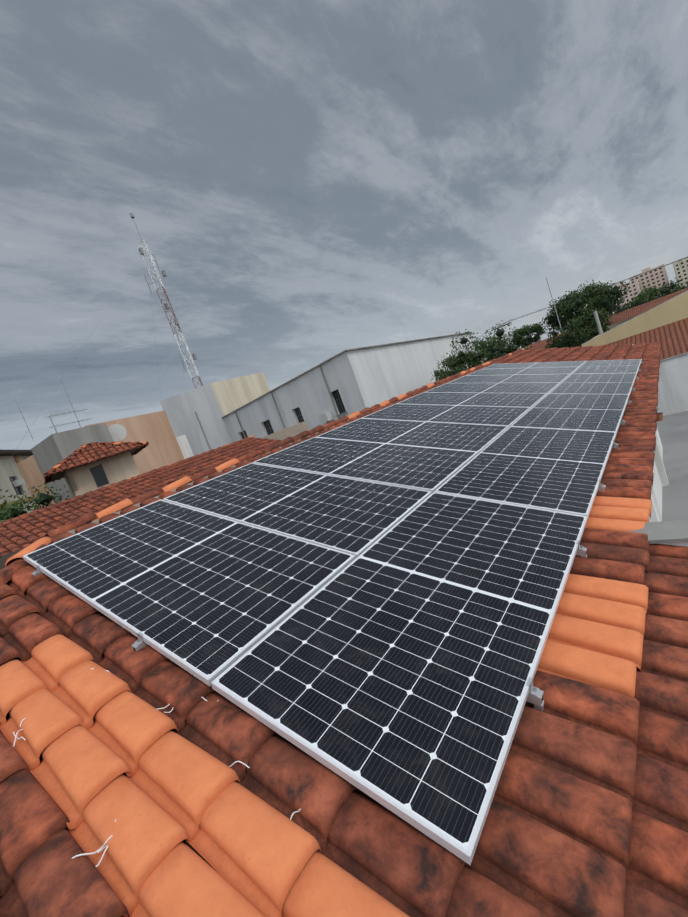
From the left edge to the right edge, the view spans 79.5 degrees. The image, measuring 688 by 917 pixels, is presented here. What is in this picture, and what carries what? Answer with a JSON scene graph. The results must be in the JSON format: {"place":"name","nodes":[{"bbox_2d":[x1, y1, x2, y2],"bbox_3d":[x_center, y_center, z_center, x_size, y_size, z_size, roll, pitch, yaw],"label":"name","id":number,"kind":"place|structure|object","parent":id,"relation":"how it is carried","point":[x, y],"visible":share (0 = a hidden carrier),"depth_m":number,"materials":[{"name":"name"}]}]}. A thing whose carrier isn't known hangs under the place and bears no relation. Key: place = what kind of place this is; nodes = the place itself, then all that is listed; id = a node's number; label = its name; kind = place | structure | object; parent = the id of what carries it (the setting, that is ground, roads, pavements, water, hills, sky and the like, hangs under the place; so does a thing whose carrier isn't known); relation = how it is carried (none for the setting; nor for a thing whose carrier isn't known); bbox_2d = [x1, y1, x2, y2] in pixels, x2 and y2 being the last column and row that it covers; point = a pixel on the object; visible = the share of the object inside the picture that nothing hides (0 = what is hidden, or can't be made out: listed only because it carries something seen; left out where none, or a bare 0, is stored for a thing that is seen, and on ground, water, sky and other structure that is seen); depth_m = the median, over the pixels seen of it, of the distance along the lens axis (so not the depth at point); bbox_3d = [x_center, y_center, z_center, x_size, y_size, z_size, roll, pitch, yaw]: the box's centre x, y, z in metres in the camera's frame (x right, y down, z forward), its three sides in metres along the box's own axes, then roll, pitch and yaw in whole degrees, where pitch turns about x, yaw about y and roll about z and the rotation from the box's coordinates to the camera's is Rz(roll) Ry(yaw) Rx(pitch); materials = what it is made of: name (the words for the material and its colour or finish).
{"place":"outdoors","nodes":[
{"label":"outdoors","id":0,"kind":"place"},
{"bbox_2d":[0,450,35,513],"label":"cream building","id":1,"kind":"structure","parent":0,"point":[12,481],"depth_m":30.72,"materials":[{"name":"paint"}]},
{"bbox_2d":[0,535,49,570],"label":"hip tiles","id":2,"kind":"object","parent":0,"point":[22,549],"visible":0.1,"depth_m":3.51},
{"bbox_2d":[1,421,308,553],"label":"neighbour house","id":3,"kind":"structure","parent":0,"point":[291,431],"depth_m":15.86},
{"bbox_2d":[64,451,139,496],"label":"tank house walls","id":4,"kind":"structure","parent":3,"relation":"on","point":[88,477],"depth_m":15.31,"materials":[{"name":"beige paint"}]},
{"bbox_2d":[44,443,88,483],"bbox_3d":[-10.607,0.215,15.540,3.277,0.904,2.145,-15,8,40],"label":"roof edge","id":5,"kind":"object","parent":4,"relation":"on","point":[47,479],"depth_m":14.97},
{"bbox_2d":[51,446,141,480],"bbox_3d":[-9.637,0.193,16.094,3.019,0.001,3.019,-12,10,54],"label":"roof eave","id":6,"kind":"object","parent":4,"relation":"on","point":[59,474],"depth_m":15.38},
{"bbox_2d":[48,442,146,476],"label":"tiled roof","id":7,"kind":"structure","parent":4,"relation":"on","point":[99,451],"depth_m":15.11,"materials":[{"name":"tile"}]},
{"bbox_2d":[44,444,85,474],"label":"ridge tiles","id":8,"kind":"object","parent":7,"relation":"on","point":[67,458],"visible":0.83,"depth_m":14.71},
{"bbox_2d":[88,441,148,444],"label":"ridge tiles","id":9,"kind":"object","parent":7,"relation":"on","point":[111,443],"visible":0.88,"depth_m":15.79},
{"bbox_2d":[89,442,148,454],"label":"ridge tiles","id":10,"kind":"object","parent":4,"relation":"on","point":[140,449],"depth_m":16.41,"materials":[{"name":"ceramic"}]},
{"bbox_2d":[0,437,280,556],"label":"neighbour roof tiles","id":11,"kind":"object","parent":3,"relation":"on","point":[101,499],"visible":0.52,"depth_m":11.92,"materials":[{"name":"red tile"}]},
{"bbox_2d":[0,435,253,524],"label":"ridge tiles","id":12,"kind":"object","parent":11,"relation":"on","point":[117,482],"visible":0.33,"depth_m":13.01,"materials":[{"name":"red tile"}]},
{"bbox_2d":[78,362,492,526],"bbox_3d":[1.627,-1.323,10.166,1.524,0.542,16.015,-15,8,40],"label":"roof tile","id":13,"kind":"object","parent":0,"point":[255,456],"depth_m":5.64,"materials":[{"name":"ceramic"}]},
{"bbox_2d":[160,332,476,455],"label":"grey building","id":14,"kind":"structure","parent":0,"point":[215,415],"depth_m":30.69,"materials":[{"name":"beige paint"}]},
{"bbox_2d":[0,0,687,449],"label":"sky","id":15,"kind":"structure","parent":0,"point":[309,182],"materials":[{"name":"grey"}]},
{"bbox_2d":[529,341,552,348],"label":"house roof","id":16,"kind":"structure","parent":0,"point":[543,345],"depth_m":56.50,"materials":[{"name":"brown tile"}]},
{"bbox_2d":[527,329,574,347],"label":"house roof","id":17,"kind":"structure","parent":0,"point":[539,342],"depth_m":77.63,"materials":[{"name":"brown tile"}]},
{"bbox_2d":[591,315,637,332],"bbox_3d":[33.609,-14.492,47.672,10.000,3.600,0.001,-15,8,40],"label":"house","id":18,"kind":"structure","parent":0,"point":[612,326],"depth_m":48.45,"materials":[{"name":"tile"}]},
{"bbox_2d":[610,279,640,314],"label":"apartment block","id":19,"kind":"structure","parent":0,"point":[633,287],"depth_m":335.85,"materials":[{"name":"beige concrete"}]},
{"bbox_2d":[581,290,687,346],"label":"gable wall","id":20,"kind":"structure","parent":0,"point":[673,309],"depth_m":21.56,"materials":[{"name":"paint"}]},
{"bbox_2d":[606,318,687,359],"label":"lean to roof","id":21,"kind":"object","parent":20,"relation":"attached to","point":[672,338],"depth_m":19.92,"materials":[{"name":"brown tile"}]},
{"bbox_2d":[590,288,686,329],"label":"house roof","id":22,"kind":"structure","parent":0,"point":[630,313],"depth_m":48.23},
{"bbox_2d":[629,264,669,297],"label":"apartment block","id":23,"kind":"structure","parent":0,"point":[658,278],"depth_m":340.75,"materials":[{"name":"beige paint"}]},
{"bbox_2d":[649,352,687,521],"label":"yard wall","id":24,"kind":"structure","parent":0,"point":[673,387],"depth_m":16.91,"materials":[{"name":"white paint"}]},
{"bbox_2d":[656,411,687,520],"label":"wall","id":25,"kind":"structure","parent":0,"point":[673,431],"depth_m":12.19,"materials":[{"name":"white paint"}]},
{"bbox_2d":[626,344,687,546],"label":"house walls","id":26,"kind":"structure","parent":25,"relation":"on","point":[675,532],"depth_m":2.66,"materials":[{"name":"white paint"}]},
{"bbox_2d":[0,524,471,895],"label":"roof deck","id":27,"kind":"structure","parent":26,"relation":"on","point":[3,559],"depth_m":2.06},
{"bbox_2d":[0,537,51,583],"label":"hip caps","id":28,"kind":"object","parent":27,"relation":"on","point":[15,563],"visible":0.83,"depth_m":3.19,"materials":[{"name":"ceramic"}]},
{"bbox_2d":[13,668,300,866],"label":"ties","id":29,"kind":"object","parent":27,"relation":"on","point":[100,849],"visible":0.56,"depth_m":1.33,"materials":[{"name":"white"}]},
{"bbox_2d":[23,499,355,686],"bbox_3d":[-1.174,0.693,2.889,2.178,0.737,1.134,-15,8,40],"label":"solar panel","id":30,"kind":"object","parent":27,"relation":"on","point":[206,598],"visible":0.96,"depth_m":2.60,"materials":[{"name":"black glass"}]},
{"bbox_2d":[68,369,475,533],"bbox_3d":[2.046,-1.641,9.652,0.160,0.060,15.900,-15,8,40],"label":"ridge mortar","id":31,"kind":"object","parent":27,"relation":"on","point":[97,521],"visible":0.14,"depth_m":4.38,"materials":[{"name":"grey concrete"}]},
{"bbox_2d":[45,348,524,537],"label":"ridge caps","id":32,"kind":"object","parent":27,"relation":"on","point":[93,516],"visible":0.98,"depth_m":5.05,"materials":[{"name":"ceramic"}]},
{"bbox_2d":[163,463,431,557],"bbox_3d":[-0.500,0.352,3.762,2.177,0.738,1.134,-15,8,40],"label":"solar panel","id":33,"kind":"object","parent":27,"relation":"on","point":[356,518],"visible":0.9,"depth_m":3.54,"materials":[{"name":"black glass"}]},
{"bbox_2d":[32,360,642,711],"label":"mounting brackets","id":34,"kind":"object","parent":27,"relation":"on","point":[535,696],"visible":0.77,"depth_m":2.11,"materials":[{"name":"metal"}]},
{"bbox_2d":[0,342,687,916],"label":"roof tiles","id":35,"kind":"object","parent":27,"relation":"on","point":[586,814],"visible":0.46,"depth_m":1.42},
{"bbox_2d":[253,437,477,492],"bbox_3d":[0.175,0.003,4.635,2.177,0.736,1.134,-15,8,40],"label":"solar panel","id":36,"kind":"object","parent":27,"relation":"on","point":[425,468],"visible":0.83,"depth_m":4.45,"materials":[{"name":"black glass"}]},
{"bbox_2d":[211,492,587,864],"bbox_3d":[0.551,0.696,2.314,1.089,0.385,2.278,-15,8,40],"label":"solar panel","id":37,"kind":"object","parent":27,"relation":"on","point":[393,669],"visible":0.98,"depth_m":1.80,"materials":[{"name":"black glass"}]},
{"bbox_2d":[316,418,508,452],"bbox_3d":[0.849,-0.339,5.507,2.178,0.739,1.134,-15,8,40],"label":"solar panel","id":38,"kind":"object","parent":27,"relation":"on","point":[478,438],"visible":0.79,"depth_m":5.36,"materials":[{"name":"black glass"}]},
{"bbox_2d":[362,404,530,426],"bbox_3d":[1.523,-0.686,6.378,2.177,0.738,1.134,-15,8,40],"label":"solar panel","id":39,"kind":"object","parent":27,"relation":"on","point":[495,415],"visible":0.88,"depth_m":6.24,"materials":[{"name":"black glass"}]},
{"bbox_2d":[397,392,546,407],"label":"solar panel","id":40,"kind":"object","parent":27,"relation":"on","point":[531,400],"visible":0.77,"depth_m":7.12,"materials":[{"name":"grey glass"}]},
{"bbox_2d":[426,382,559,393],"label":"solar panel","id":41,"kind":"object","parent":27,"relation":"on","point":[547,388],"visible":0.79,"depth_m":8.00,"materials":[{"name":"grey glass"}]},
{"bbox_2d":[448,374,570,382],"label":"solar panel","id":42,"kind":"object","parent":27,"relation":"on","point":[541,378],"visible":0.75,"depth_m":8.89,"materials":[{"name":"grey glass"}]},
{"bbox_2d":[466,367,578,375],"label":"solar panel","id":43,"kind":"object","parent":27,"relation":"on","point":[549,370],"visible":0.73,"depth_m":9.78,"materials":[{"name":"grey glass"}]},
{"bbox_2d":[435,426,616,519],"bbox_3d":[1.892,0.009,4.049,1.089,0.385,2.278,-15,8,40],"label":"solar panel","id":44,"kind":"object","parent":27,"relation":"on","point":[559,470],"visible":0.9,"depth_m":3.75,"materials":[{"name":"black glass"}]},
{"bbox_2d":[483,361,585,368],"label":"solar panel","id":45,"kind":"object","parent":27,"relation":"on","point":[540,364],"visible":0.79,"depth_m":10.65,"materials":[{"name":"grey glass"}]},
{"bbox_2d":[511,394,629,434],"bbox_3d":[3.233,-0.679,5.784,1.089,0.385,2.278,-15,8,40],"label":"solar panel","id":46,"kind":"object","parent":27,"relation":"on","point":[596,412],"visible":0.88,"depth_m":5.57,"materials":[{"name":"black glass"}]},
{"bbox_2d":[549,373,636,393],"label":"solar panel","id":47,"kind":"object","parent":27,"relation":"on","point":[611,383],"visible":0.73,"depth_m":7.36,"materials":[{"name":"grey glass"}]},
{"bbox_2d":[572,359,641,373],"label":"solar panel","id":48,"kind":"object","parent":27,"relation":"on","point":[611,366],"visible":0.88,"depth_m":9.11,"materials":[{"name":"grey glass"}]},
{"bbox_2d":[656,407,662,420],"bbox_3d":[12.747,-2.120,17.100,0.467,1.191,0.597,-21,6,-4],"label":"potted plant","id":49,"kind":"object","parent":25,"relation":"on","point":[659,416],"visible":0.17,"depth_m":16.92,"materials":[{"name":"brown plant"}]},
{"bbox_2d":[673,256,687,286],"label":"apartment block","id":50,"kind":"structure","parent":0,"point":[681,268],"depth_m":321.62,"materials":[{"name":"beige paint"}]},
{"label":"ground","id":51,"kind":"structure","parent":0,"visible":0},
{"bbox_2d":[0,494,29,522],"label":"bush","id":52,"kind":"object","parent":51,"relation":"on","point":[10,507],"visible":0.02,"depth_m":15.88,"materials":[{"name":"green plant"}]},
{"bbox_2d":[0,483,68,520],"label":"bush","id":53,"kind":"object","parent":51,"relation":"on","point":[43,499],"visible":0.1,"depth_m":16.49,"materials":[{"name":"green plant"}]},
{"bbox_2d":[31,423,113,502],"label":"building","id":54,"kind":"structure","parent":51,"relation":"on","point":[51,451],"depth_m":19.92,"materials":[{"name":"grey concrete"}]},
{"bbox_2d":[14,379,88,438],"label":"tv antennas","id":55,"kind":"object","parent":54,"relation":"on","point":[57,415],"visible":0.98,"depth_m":19.67,"materials":[{"name":"silver metal"}]},
{"bbox_2d":[17,410,183,508],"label":"salmon building","id":56,"kind":"structure","parent":51,"relation":"on","point":[156,432],"depth_m":24.53,"materials":[{"name":"paint"}]},
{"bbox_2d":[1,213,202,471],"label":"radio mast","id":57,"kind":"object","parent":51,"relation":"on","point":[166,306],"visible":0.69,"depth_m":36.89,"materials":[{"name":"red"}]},
{"bbox_2d":[176,435,193,458],"bbox_3d":[-12.759,2.603,30.164,5.000,7.168,2.934,-15,8,38],"label":"white annex","id":58,"kind":"object","parent":51,"relation":"on","point":[184,445],"visible":0.1,"depth_m":29.18,"materials":[{"name":"paint"}]},
{"bbox_2d":[434,352,480,378],"bbox_3d":[8.762,-4.567,29.365,3.308,5.964,3.072,-22,6,-19],"label":"tree","id":59,"kind":"object","parent":51,"relation":"on","point":[463,362],"visible":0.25,"depth_m":28.71,"materials":[{"name":"green plant"}]},
{"bbox_2d":[431,320,531,380],"bbox_3d":[9.392,-5.150,27.145,7.030,7.070,7.154,-18,6,19],"label":"tree","id":60,"kind":"object","parent":51,"relation":"on","point":[495,349],"visible":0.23,"depth_m":26.07,"materials":[{"name":"green plant"}]},
{"bbox_2d":[510,322,545,348],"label":"tree","id":61,"kind":"object","parent":51,"relation":"on","point":[536,328],"visible":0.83,"depth_m":113.06,"materials":[{"name":"green plant"}]},
{"bbox_2d":[545,306,612,348],"bbox_3d":[18.518,-8.425,32.218,5.035,5.869,5.023,-15,8,40],"label":"tree","id":62,"kind":"object","parent":51,"relation":"on","point":[578,337],"visible":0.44,"depth_m":30.96,"materials":[{"name":"green plant"}]},
{"bbox_2d":[478,257,687,339],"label":"utility poles","id":63,"kind":"object","parent":51,"relation":"on","point":[598,323],"visible":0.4,"depth_m":33.91,"materials":[{"name":"concrete"}]},
{"bbox_2d":[540,280,628,332],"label":"tree","id":64,"kind":"object","parent":51,"relation":"on","point":[606,298],"visible":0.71,"depth_m":46.13,"materials":[{"name":"green plant"}]},
{"bbox_2d":[607,286,662,316],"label":"tree","id":65,"kind":"object","parent":51,"relation":"on","point":[645,295],"visible":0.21,"depth_m":68.22,"materials":[{"name":"green plant"}]},
{"bbox_2d":[633,277,687,298],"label":"tree","id":66,"kind":"object","parent":51,"relation":"on","point":[671,287],"visible":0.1,"depth_m":71.42,"materials":[{"name":"green plant"}]}
]}

